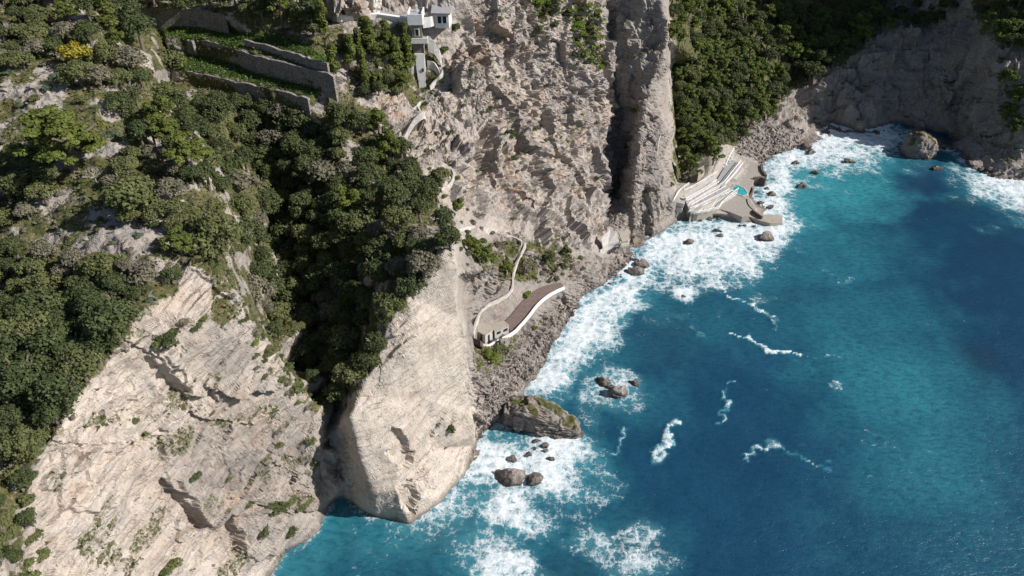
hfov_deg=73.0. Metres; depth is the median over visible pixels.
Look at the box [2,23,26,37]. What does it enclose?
evergreen tree
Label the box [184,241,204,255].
evergreen tree
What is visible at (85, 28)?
holm oak
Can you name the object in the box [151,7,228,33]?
terrace wall
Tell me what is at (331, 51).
narrow pine tree
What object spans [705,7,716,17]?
pine tree
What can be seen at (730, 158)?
stair flight
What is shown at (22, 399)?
holm oak
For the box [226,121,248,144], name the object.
evergreen tree
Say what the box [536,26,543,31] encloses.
dark shrub
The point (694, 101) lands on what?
holm oak
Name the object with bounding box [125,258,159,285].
grey tree
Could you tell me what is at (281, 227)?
holm oak
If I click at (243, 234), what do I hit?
evergreen tree
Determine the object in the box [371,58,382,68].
evergreen tree
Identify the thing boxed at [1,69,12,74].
spurge bush
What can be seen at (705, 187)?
railing
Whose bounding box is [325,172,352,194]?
holm oak
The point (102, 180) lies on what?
grey tree
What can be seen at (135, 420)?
shrub
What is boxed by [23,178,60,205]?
evergreen tree
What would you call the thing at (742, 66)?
holm oak
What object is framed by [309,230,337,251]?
holm oak
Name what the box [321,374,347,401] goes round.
evergreen tree
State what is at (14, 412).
holm oak
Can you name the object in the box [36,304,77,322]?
holm oak
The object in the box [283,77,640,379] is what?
scree
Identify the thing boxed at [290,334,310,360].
holm oak
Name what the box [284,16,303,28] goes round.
evergreen tree
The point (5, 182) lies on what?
holm oak
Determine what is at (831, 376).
sea
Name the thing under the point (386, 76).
holm oak
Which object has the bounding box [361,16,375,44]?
narrow pine tree
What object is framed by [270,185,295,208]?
evergreen tree
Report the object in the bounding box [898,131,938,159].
bay rock
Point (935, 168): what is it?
boulder
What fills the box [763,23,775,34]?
holm oak
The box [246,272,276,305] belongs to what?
grey tree
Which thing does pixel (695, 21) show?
pine tree
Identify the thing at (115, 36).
pine tree
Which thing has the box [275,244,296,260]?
holm oak
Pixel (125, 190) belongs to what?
evergreen tree
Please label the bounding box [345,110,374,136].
holm oak
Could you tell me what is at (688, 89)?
pine tree
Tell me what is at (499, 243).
dry shrub
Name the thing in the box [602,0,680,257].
rock pillar
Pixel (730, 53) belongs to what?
pine tree
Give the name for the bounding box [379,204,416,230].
evergreen tree
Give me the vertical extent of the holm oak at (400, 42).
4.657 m
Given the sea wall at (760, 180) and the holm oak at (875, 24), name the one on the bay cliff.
the holm oak at (875, 24)
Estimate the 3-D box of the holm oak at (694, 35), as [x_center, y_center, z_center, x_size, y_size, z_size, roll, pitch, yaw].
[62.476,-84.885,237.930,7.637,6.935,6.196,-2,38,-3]
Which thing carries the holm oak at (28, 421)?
on the headland at (115, 463)
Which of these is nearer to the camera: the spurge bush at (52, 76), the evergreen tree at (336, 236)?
the spurge bush at (52, 76)
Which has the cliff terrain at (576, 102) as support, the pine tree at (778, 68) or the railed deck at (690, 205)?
the railed deck at (690, 205)
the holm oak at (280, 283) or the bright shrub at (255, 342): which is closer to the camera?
the bright shrub at (255, 342)
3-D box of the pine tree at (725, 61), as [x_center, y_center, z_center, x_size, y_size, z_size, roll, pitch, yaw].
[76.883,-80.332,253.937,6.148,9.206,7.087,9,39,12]
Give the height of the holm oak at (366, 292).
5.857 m
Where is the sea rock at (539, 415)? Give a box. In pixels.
[500,394,583,438]
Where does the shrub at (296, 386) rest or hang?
on the headland at (115, 463)
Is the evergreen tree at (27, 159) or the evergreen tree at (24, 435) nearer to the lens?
the evergreen tree at (24, 435)
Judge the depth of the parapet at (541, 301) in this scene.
169.17 m
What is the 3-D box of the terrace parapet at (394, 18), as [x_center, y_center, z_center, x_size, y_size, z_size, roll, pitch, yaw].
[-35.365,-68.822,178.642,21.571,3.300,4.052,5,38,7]
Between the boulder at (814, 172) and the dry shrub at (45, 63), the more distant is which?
the boulder at (814, 172)
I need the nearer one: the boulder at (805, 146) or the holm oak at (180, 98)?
the holm oak at (180, 98)
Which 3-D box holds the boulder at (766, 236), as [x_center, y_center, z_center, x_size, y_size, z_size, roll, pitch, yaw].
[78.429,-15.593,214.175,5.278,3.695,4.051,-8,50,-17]
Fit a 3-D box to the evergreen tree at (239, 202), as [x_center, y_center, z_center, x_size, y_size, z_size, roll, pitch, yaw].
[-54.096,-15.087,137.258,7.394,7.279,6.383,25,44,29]
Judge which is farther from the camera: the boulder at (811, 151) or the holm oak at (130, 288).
the boulder at (811, 151)
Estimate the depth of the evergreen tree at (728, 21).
265.72 m
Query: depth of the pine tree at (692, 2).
231.47 m
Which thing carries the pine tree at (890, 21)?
on the bay cliff
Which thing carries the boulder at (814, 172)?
in the sea
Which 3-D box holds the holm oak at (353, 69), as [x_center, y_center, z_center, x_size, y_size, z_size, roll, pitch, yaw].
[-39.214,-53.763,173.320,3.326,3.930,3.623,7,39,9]
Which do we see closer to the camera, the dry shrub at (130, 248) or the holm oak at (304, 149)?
the dry shrub at (130, 248)
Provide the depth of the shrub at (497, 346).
157.33 m
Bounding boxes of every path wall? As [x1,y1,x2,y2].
[403,111,425,155]
[416,99,427,106]
[427,60,439,76]
[429,69,443,89]
[442,169,454,189]
[458,226,497,233]
[506,236,521,245]
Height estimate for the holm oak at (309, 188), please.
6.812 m
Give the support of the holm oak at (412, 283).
on the cliff terrain at (576, 102)
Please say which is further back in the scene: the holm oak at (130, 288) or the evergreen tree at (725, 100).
the evergreen tree at (725, 100)
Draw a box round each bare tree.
[81,166,104,180]
[108,81,138,93]
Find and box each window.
[414,28,419,35]
[437,16,441,23]
[442,16,446,23]
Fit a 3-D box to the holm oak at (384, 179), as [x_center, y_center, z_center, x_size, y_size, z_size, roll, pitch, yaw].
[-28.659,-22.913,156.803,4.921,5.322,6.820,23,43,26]
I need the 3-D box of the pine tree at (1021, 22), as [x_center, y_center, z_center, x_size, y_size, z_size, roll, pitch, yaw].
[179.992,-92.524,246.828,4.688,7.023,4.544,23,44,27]
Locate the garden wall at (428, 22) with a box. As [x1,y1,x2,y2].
[422,15,434,27]
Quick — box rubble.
[473,120,802,439]
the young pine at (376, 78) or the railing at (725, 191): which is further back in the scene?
the railing at (725, 191)
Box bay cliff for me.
[764,0,1023,180]
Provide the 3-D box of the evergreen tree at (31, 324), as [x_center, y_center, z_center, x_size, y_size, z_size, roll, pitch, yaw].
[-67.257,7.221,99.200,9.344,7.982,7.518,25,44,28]
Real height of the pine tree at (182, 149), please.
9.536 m
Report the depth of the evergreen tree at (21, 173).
118.44 m
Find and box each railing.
[685,171,717,189]
[685,179,716,200]
[687,181,718,200]
[688,160,740,204]
[688,191,737,213]
[689,188,729,210]
[690,186,725,207]
[724,162,742,185]
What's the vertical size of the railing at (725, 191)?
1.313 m
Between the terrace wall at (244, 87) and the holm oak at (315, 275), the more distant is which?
the terrace wall at (244, 87)
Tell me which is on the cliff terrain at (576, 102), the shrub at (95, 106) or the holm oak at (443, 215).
the holm oak at (443, 215)
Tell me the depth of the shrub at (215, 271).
109.43 m
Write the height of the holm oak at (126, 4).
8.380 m
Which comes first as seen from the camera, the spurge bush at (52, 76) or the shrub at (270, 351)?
the shrub at (270, 351)
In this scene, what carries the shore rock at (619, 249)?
on the cliff terrain at (576, 102)
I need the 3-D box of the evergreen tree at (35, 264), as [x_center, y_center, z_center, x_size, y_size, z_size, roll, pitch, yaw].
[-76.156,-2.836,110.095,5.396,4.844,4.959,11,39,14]
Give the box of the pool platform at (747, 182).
[739,161,764,198]
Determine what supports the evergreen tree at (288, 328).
on the cliff terrain at (576, 102)
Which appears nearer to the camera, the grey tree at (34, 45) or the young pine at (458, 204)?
the grey tree at (34, 45)
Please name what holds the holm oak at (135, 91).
on the headland at (115, 463)
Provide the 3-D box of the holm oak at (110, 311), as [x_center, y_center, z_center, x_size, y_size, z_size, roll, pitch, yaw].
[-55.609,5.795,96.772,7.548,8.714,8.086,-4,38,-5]
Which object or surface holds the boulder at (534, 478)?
in the sea
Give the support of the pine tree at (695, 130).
on the cliff terrain at (576, 102)
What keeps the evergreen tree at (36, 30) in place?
on the headland at (115, 463)
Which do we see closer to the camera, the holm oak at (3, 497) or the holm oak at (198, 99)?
the holm oak at (3, 497)
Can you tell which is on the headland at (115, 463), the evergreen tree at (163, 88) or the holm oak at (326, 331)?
the evergreen tree at (163, 88)
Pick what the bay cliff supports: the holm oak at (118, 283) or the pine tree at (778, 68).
the pine tree at (778, 68)
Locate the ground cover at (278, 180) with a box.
[0,0,1022,572]
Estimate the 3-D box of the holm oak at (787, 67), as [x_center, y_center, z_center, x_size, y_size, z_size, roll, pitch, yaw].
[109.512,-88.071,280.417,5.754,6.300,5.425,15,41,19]
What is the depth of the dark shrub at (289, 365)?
121.87 m
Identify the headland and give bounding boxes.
[0,0,336,575]
[323,241,479,523]
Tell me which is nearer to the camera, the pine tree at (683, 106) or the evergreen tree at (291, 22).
the evergreen tree at (291, 22)
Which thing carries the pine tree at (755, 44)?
on the cliff terrain at (576, 102)
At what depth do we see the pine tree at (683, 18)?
218.94 m
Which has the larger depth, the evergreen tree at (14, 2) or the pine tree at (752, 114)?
the pine tree at (752, 114)
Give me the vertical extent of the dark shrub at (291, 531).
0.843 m
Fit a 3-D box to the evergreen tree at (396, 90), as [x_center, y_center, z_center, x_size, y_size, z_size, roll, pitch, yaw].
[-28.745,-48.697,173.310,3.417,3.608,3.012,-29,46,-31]
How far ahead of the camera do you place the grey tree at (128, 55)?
145.07 m
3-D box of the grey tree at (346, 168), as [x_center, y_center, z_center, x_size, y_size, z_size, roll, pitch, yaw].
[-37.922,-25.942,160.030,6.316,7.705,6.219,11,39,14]
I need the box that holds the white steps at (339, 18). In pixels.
[336,12,353,21]
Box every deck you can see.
[505,282,562,331]
[684,174,716,213]
[685,183,720,219]
[689,187,728,221]
[692,192,735,220]
[717,159,739,187]
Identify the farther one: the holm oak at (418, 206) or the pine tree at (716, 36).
the pine tree at (716, 36)
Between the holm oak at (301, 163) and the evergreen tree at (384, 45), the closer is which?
the holm oak at (301, 163)
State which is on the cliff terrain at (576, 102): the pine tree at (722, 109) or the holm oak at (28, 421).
the pine tree at (722, 109)
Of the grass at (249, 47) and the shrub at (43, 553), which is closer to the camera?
the shrub at (43, 553)
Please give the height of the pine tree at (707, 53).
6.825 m
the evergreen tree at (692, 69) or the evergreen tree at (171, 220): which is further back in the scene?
the evergreen tree at (692, 69)
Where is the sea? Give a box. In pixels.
[271,122,1023,575]
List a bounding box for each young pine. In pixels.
[368,73,387,88]
[439,47,445,54]
[453,198,463,209]
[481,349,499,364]
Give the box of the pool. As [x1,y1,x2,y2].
[730,183,747,195]
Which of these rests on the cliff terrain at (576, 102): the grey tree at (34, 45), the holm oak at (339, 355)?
the holm oak at (339, 355)
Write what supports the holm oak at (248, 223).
on the cliff terrain at (576, 102)
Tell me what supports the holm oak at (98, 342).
on the headland at (115, 463)
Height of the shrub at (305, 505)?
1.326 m
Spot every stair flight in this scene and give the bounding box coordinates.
[676,196,685,212]
[720,150,733,173]
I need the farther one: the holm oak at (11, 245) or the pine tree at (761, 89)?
the pine tree at (761, 89)
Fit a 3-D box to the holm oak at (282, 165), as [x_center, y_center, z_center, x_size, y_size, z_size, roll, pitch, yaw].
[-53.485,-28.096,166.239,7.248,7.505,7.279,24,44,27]
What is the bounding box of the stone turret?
[344,59,356,73]
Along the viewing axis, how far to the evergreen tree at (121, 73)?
140.42 m
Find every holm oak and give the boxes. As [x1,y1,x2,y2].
[0,23,9,42]
[0,173,21,201]
[0,234,26,260]
[0,255,16,274]
[0,285,64,321]
[0,290,7,298]
[0,298,12,319]
[0,330,17,363]
[0,350,42,399]
[0,359,6,376]
[0,402,32,435]
[0,436,12,468]
[0,494,6,508]
[0,552,4,566]
[1,545,24,566]
[3,5,29,23]
[6,465,37,489]
[11,385,40,409]
[14,320,72,369]
[14,507,36,528]
[22,410,50,431]
[25,161,57,184]
[25,370,83,419]
[28,394,74,428]
[32,362,55,377]
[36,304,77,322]
[41,34,63,57]
[47,332,92,371]
[58,314,83,337]
[62,273,100,297]
[67,297,92,315]
[68,332,117,367]
[70,0,97,20]
[71,18,102,48]
[71,284,108,315]
[74,310,116,336]
[80,297,141,352]
[97,270,130,296]
[104,90,136,115]
[109,0,140,14]
[115,7,156,50]
[122,119,153,147]
[122,282,151,300]
[123,85,142,106]
[124,66,152,88]
[135,0,158,14]
[137,125,163,145]
[158,266,181,284]
[160,136,172,148]
[163,0,194,21]
[166,90,190,107]
[171,104,200,119]
[175,116,212,140]
[177,164,200,184]
[187,160,220,193]
[189,94,212,108]
[196,0,216,10]
[200,99,235,124]
[205,89,226,100]
[210,137,234,153]
[212,175,234,195]
[216,151,243,173]
[225,92,253,111]
[232,145,256,173]
[236,108,263,129]
[239,127,264,145]
[239,214,264,256]
[247,0,272,23]
[247,142,278,168]
[249,259,285,296]
[252,97,272,117]
[253,224,272,246]
[253,245,272,261]
[254,188,284,225]
[256,163,279,186]
[266,320,283,338]
[267,275,294,301]
[269,145,289,158]
[269,231,286,246]
[270,116,291,133]
[270,214,311,243]
[273,156,304,175]
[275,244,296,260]
[278,105,311,132]
[279,128,307,157]
[288,191,313,218]
[288,296,305,310]
[289,0,326,35]
[290,155,313,183]
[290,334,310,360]
[291,138,326,159]
[291,252,315,274]
[292,302,319,332]
[296,183,317,204]
[302,366,320,383]
[303,262,329,292]
[305,206,327,228]
[306,122,321,138]
[309,191,339,211]
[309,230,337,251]
[315,321,348,347]
[316,136,335,150]
[320,203,355,229]
[320,342,356,371]
[324,256,357,287]
[325,102,353,126]
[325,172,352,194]
[336,46,346,58]
[337,241,360,256]
[338,280,363,306]
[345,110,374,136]
[349,65,358,76]
[349,146,378,163]
[349,348,382,370]
[354,252,371,265]
[354,286,374,308]
[355,162,386,188]
[358,184,377,201]
[359,82,372,98]
[361,256,391,285]
[362,234,396,259]
[362,327,387,352]
[364,201,386,219]
[370,81,382,95]
[373,312,388,329]
[374,174,395,189]
[374,177,411,206]
[380,72,394,88]
[385,157,399,174]
[388,38,402,47]
[389,136,414,158]
[395,271,427,299]
[396,156,422,174]
[396,171,418,200]
[403,197,434,222]
[404,238,425,252]
[407,176,442,199]
[420,237,440,253]
[431,206,455,226]
[434,225,461,251]
[669,3,683,17]
[672,90,685,104]
[674,114,693,126]
[685,97,698,110]
[687,138,703,151]
[690,30,703,47]
[694,10,706,28]
[701,21,718,37]
[704,120,723,135]
[714,85,732,101]
[721,30,737,39]
[722,60,749,73]
[723,70,745,86]
[727,10,743,30]
[729,113,742,125]
[730,0,746,10]
[731,98,753,114]
[732,20,753,35]
[734,127,751,140]
[742,87,757,100]
[747,36,760,52]
[748,10,766,20]
[757,47,778,61]
[760,34,775,47]
[762,80,782,97]
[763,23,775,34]
[772,72,790,83]
[776,85,791,101]
[780,62,790,70]
[788,57,802,74]
[791,73,808,87]
[799,60,827,80]
[810,48,830,62]
[823,51,848,70]
[831,45,855,66]
[865,21,881,31]
[872,9,895,26]
[912,0,922,14]
[934,10,945,25]
[936,0,947,9]
[943,0,958,11]
[974,5,988,24]
[989,0,1016,15]
[1000,6,1018,18]
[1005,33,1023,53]
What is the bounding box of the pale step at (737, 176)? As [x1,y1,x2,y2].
[733,168,743,179]
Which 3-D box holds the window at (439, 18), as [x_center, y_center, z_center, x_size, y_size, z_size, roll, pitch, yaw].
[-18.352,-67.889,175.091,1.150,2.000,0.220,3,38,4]
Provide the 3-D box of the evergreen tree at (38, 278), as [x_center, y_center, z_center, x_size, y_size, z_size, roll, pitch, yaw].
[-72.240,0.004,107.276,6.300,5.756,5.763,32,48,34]
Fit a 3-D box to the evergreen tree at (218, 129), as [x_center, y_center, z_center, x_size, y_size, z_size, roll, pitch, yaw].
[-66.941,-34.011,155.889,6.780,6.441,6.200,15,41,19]
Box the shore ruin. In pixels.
[599,229,629,253]
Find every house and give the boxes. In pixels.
[407,5,427,87]
[431,4,452,27]
[478,320,508,342]
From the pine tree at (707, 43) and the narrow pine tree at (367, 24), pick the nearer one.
the narrow pine tree at (367, 24)
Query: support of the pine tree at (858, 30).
on the bay cliff
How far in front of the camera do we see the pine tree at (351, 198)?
150.78 m
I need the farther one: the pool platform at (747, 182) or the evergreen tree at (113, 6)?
the pool platform at (747, 182)
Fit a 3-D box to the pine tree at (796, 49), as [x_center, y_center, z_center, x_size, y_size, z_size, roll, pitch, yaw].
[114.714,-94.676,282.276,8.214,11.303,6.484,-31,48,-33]
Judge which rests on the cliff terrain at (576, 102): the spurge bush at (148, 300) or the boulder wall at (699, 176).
the boulder wall at (699, 176)
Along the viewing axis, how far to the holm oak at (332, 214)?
150.06 m
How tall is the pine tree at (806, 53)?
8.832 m
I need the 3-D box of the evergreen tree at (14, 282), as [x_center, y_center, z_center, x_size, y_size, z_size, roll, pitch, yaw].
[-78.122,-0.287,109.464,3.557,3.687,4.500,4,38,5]
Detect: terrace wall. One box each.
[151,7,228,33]
[167,38,197,56]
[168,65,310,117]
[201,40,338,101]
[244,39,329,71]
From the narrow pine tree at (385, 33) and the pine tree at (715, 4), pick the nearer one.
the narrow pine tree at (385, 33)
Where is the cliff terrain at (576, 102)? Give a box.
[156,0,799,542]
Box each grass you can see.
[0,0,1017,574]
[162,24,326,94]
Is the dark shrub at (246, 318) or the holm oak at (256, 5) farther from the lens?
the holm oak at (256, 5)
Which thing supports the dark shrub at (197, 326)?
on the headland at (115, 463)
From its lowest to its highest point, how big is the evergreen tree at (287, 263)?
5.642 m
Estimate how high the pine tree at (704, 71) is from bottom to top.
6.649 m
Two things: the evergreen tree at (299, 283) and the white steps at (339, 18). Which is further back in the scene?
the white steps at (339, 18)
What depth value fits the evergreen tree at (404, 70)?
176.89 m
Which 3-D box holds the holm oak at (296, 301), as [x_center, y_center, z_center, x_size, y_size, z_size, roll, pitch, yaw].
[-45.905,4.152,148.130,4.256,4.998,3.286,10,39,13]
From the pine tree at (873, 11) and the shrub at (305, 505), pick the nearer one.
the shrub at (305, 505)
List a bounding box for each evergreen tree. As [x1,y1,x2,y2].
[0,12,17,25]
[0,39,24,50]
[0,54,18,69]
[0,151,12,167]
[0,208,14,227]
[0,237,11,256]
[0,267,7,288]
[0,292,22,308]
[0,315,26,356]
[0,382,14,403]
[0,423,50,462]
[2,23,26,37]
[4,49,35,70]
[4,274,31,294]
[6,168,37,187]
[9,0,32,6]
[9,146,41,166]
[9,310,57,355]
[11,255,49,273]
[17,21,49,49]
[20,271,64,292]
[22,443,42,460]
[23,12,52,24]
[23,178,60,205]
[25,4,49,17]
[48,288,74,306]
[53,347,104,382]
[55,59,95,86]
[72,254,101,274]
[82,251,126,281]
[85,41,117,65]
[94,1,121,12]
[96,172,156,212]
[101,67,133,90]
[109,155,138,174]
[114,205,142,222]
[117,145,141,163]
[121,105,147,121]
[137,196,166,221]
[140,157,163,174]
[151,81,178,99]
[157,48,186,80]
[161,197,189,214]
[162,212,188,230]
[178,227,205,234]
[181,207,202,217]
[182,211,242,257]
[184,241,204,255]
[199,122,227,140]
[202,153,223,167]
[204,196,227,212]
[205,243,228,261]
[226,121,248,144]
[229,192,256,217]
[229,240,246,261]
[234,227,246,238]
[237,3,252,20]
[256,177,273,196]
[267,301,292,324]
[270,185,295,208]
[270,208,288,225]
[276,259,298,276]
[280,275,309,299]
[282,320,305,338]
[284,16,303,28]
[290,219,323,243]
[304,23,318,37]
[316,249,339,267]
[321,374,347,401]
[322,224,354,245]
[326,40,341,49]
[326,323,361,350]
[327,124,352,148]
[328,146,346,161]
[331,360,369,386]
[334,205,375,233]
[344,37,366,55]
[363,133,378,147]
[369,68,382,78]
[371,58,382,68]
[371,288,409,319]
[375,39,391,49]
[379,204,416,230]
[381,50,394,64]
[381,64,398,83]
[390,87,404,100]
[391,229,410,250]
[399,68,412,77]
[428,167,451,187]
[673,80,687,90]
[679,64,703,80]
[699,86,719,103]
[707,15,726,28]
[711,132,728,145]
[719,95,733,105]
[722,130,737,140]
[725,15,733,24]
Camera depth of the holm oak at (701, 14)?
240.38 m
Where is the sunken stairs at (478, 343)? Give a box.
[471,244,523,348]
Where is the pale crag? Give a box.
[366,0,381,12]
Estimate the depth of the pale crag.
180.52 m
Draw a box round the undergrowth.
[0,0,1020,574]
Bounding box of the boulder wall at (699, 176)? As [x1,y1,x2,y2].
[696,165,704,180]
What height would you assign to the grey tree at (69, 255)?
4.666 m
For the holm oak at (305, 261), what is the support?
on the cliff terrain at (576, 102)
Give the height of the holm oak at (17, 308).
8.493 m
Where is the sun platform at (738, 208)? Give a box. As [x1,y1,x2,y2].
[718,195,754,222]
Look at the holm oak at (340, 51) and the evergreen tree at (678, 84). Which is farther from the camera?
the evergreen tree at (678, 84)
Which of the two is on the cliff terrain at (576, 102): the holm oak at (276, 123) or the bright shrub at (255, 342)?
the holm oak at (276, 123)
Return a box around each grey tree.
[11,201,37,219]
[19,38,43,58]
[30,240,60,259]
[48,21,74,42]
[49,262,74,280]
[57,247,84,266]
[80,64,113,91]
[98,173,121,185]
[102,290,119,298]
[106,44,148,68]
[114,257,135,273]
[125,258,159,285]
[141,144,161,158]
[152,176,187,198]
[164,159,186,174]
[228,170,265,193]
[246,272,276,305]
[252,210,266,225]
[253,127,283,147]
[261,298,273,312]
[265,103,287,117]
[305,159,337,186]
[310,287,337,304]
[317,301,342,323]
[317,361,329,370]
[335,160,359,183]
[355,61,375,75]
[363,220,389,237]
[383,256,408,275]
[386,280,399,292]
[405,248,443,284]
[407,225,429,240]
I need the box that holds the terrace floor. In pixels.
[380,10,407,13]
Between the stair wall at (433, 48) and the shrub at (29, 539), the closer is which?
the shrub at (29, 539)
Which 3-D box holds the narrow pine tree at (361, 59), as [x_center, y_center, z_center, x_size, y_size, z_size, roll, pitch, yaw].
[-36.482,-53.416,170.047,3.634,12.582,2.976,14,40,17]
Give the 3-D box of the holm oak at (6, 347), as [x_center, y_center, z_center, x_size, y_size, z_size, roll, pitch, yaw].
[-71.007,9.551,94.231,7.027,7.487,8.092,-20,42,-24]
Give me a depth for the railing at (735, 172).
235.02 m
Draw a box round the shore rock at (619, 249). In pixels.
[608,237,624,253]
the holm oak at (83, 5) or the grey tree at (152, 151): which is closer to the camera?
the grey tree at (152, 151)
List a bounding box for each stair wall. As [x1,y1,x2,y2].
[427,37,441,66]
[473,242,525,345]
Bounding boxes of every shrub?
[0,136,6,143]
[0,465,21,483]
[0,505,18,519]
[0,515,6,527]
[0,532,12,548]
[1,198,14,205]
[7,522,21,534]
[15,493,35,506]
[17,568,41,575]
[21,557,36,571]
[25,535,34,546]
[26,96,39,101]
[31,528,44,542]
[36,546,52,564]
[39,61,50,65]
[55,40,93,60]
[62,178,72,183]
[69,205,80,211]
[72,97,85,103]
[90,104,100,108]
[93,199,102,206]
[105,225,114,229]
[125,246,133,252]
[131,417,139,424]
[135,221,147,227]
[149,220,160,227]
[150,340,160,349]
[151,327,180,349]
[158,566,170,575]
[164,262,172,268]
[164,557,182,574]
[175,318,189,325]
[179,256,187,264]
[189,471,202,482]
[190,322,202,331]
[197,314,208,321]
[209,268,219,274]
[237,316,249,321]
[245,502,252,508]
[249,339,259,345]
[251,328,260,335]
[252,353,260,359]
[259,524,269,538]
[262,345,278,358]
[262,373,268,380]
[264,501,277,509]
[268,501,291,516]
[274,427,281,435]
[275,442,285,447]
[277,376,285,381]
[283,379,292,385]
[284,362,294,374]
[285,526,298,538]
[287,497,297,504]
[289,377,302,394]
[297,496,314,511]
[301,435,316,445]
[314,392,334,407]
[322,407,328,415]
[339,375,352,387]
[446,128,454,133]
[447,423,455,432]
[451,23,460,29]
[465,250,473,255]
[470,219,475,224]
[493,344,502,351]
[494,241,503,247]
[504,129,519,139]
[518,262,531,273]
[523,290,531,297]
[532,0,543,5]
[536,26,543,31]
[542,251,554,261]
[550,22,558,27]
[559,245,571,255]
[559,263,567,269]
[561,11,573,17]
[570,49,587,57]
[573,23,585,28]
[581,2,593,8]
[584,59,593,63]
[589,34,599,38]
[695,149,704,157]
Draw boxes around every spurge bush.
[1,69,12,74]
[15,103,23,107]
[40,83,52,90]
[48,72,57,79]
[104,130,118,137]
[132,232,143,238]
[144,297,152,303]
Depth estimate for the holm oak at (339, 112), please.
161.04 m
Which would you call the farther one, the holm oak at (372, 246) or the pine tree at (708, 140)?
the pine tree at (708, 140)
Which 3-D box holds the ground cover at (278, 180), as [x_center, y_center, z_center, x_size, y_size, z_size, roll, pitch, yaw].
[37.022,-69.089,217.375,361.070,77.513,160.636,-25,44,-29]
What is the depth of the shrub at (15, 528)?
81.57 m
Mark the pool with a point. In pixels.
(742, 191)
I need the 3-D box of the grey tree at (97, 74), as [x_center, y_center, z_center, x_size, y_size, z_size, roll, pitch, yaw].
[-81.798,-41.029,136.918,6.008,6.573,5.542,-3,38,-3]
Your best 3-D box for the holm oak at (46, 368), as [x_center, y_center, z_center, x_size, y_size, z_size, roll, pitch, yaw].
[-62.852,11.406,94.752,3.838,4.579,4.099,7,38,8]
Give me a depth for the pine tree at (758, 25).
271.13 m
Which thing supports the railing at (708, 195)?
on the railed deck at (705, 199)
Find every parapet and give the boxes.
[333,13,410,29]
[487,286,564,345]
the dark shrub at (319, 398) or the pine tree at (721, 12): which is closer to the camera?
the dark shrub at (319, 398)
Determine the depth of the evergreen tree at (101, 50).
142.49 m
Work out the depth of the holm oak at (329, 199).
153.87 m
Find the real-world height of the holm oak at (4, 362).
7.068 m
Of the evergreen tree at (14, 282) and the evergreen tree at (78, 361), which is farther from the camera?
the evergreen tree at (14, 282)
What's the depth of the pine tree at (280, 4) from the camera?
173.12 m
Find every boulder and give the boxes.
[478,397,483,404]
[494,468,525,485]
[507,455,516,461]
[526,472,543,485]
[541,442,548,448]
[546,457,554,460]
[550,331,557,337]
[595,377,610,386]
[607,385,627,399]
[627,266,644,275]
[629,380,639,385]
[636,259,649,267]
[684,239,693,243]
[758,231,773,240]
[767,191,775,196]
[797,182,806,188]
[800,142,811,150]
[807,149,815,154]
[809,170,818,174]
[844,158,855,162]
[931,166,942,170]
[968,161,976,165]
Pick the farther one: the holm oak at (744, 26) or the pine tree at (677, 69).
the holm oak at (744, 26)
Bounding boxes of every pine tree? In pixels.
[1,104,107,173]
[50,0,80,23]
[91,0,117,29]
[103,27,124,47]
[141,94,174,119]
[147,112,182,137]
[159,225,191,254]
[162,131,214,164]
[265,0,288,28]
[291,2,301,35]
[313,0,330,47]
[326,43,340,82]
[333,184,369,210]
[343,33,356,63]
[353,27,365,53]
[353,231,378,250]
[356,16,367,38]
[356,45,370,81]
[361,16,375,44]
[362,107,388,132]
[367,42,384,66]
[375,128,402,159]
[379,18,390,41]
[389,34,403,70]
[392,72,411,88]
[401,20,407,36]
[402,34,415,74]
[462,234,479,251]
[466,238,496,278]
[501,259,514,279]
[668,22,682,45]
[670,13,688,27]
[671,65,687,80]
[673,60,688,67]
[673,98,693,115]
[676,126,689,145]
[676,145,690,167]
[677,29,687,50]
[677,153,703,181]
[679,0,695,10]
[680,82,696,97]
[682,3,697,22]
[683,114,703,128]
[685,75,699,86]
[685,105,701,117]
[687,122,709,140]
[690,52,706,67]
[691,16,702,30]
[691,39,705,62]
[691,86,705,98]
[692,0,706,11]
[696,69,708,83]
[699,101,715,115]
[700,113,713,128]
[700,133,718,149]
[701,38,713,52]
[702,50,713,66]
[703,71,722,86]
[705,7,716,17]
[705,39,724,62]
[705,64,718,79]
[705,145,725,165]
[707,33,723,43]
[707,94,720,105]
[709,0,730,11]
[709,48,728,63]
[712,111,723,122]
[714,56,730,72]
[715,7,729,19]
[717,23,726,33]
[717,102,732,122]
[719,38,733,52]
[719,114,736,132]
[720,72,730,83]
[722,0,737,14]
[723,48,739,59]
[729,82,747,96]
[730,92,738,110]
[731,33,752,48]
[734,46,750,60]
[741,54,757,66]
[741,107,762,126]
[742,0,756,21]
[742,61,762,83]
[746,76,762,85]
[748,41,759,55]
[749,19,766,39]
[749,93,769,113]
[752,57,761,73]
[753,83,772,96]
[756,60,774,82]
[760,4,776,23]
[762,98,779,119]
[770,24,793,48]
[771,0,784,22]
[773,62,786,76]
[775,44,788,60]
[776,19,790,29]
[787,41,803,60]
[788,17,803,39]
[795,29,811,45]
[799,35,817,49]
[800,48,814,60]
[848,11,871,26]
[851,25,872,46]
[861,26,876,45]
[868,5,884,21]
[881,16,897,34]
[981,10,1001,25]
[990,30,1011,52]
[994,17,1019,45]
[997,102,1019,125]
[998,68,1020,94]
[1004,83,1023,102]
[1004,115,1023,139]
[1012,19,1023,32]
[1015,34,1023,57]
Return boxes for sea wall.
[746,186,762,218]
[753,164,766,186]
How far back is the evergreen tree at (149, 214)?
112.61 m
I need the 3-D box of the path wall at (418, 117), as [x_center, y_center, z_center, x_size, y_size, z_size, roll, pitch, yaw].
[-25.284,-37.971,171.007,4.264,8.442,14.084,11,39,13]
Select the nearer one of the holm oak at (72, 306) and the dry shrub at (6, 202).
the holm oak at (72, 306)

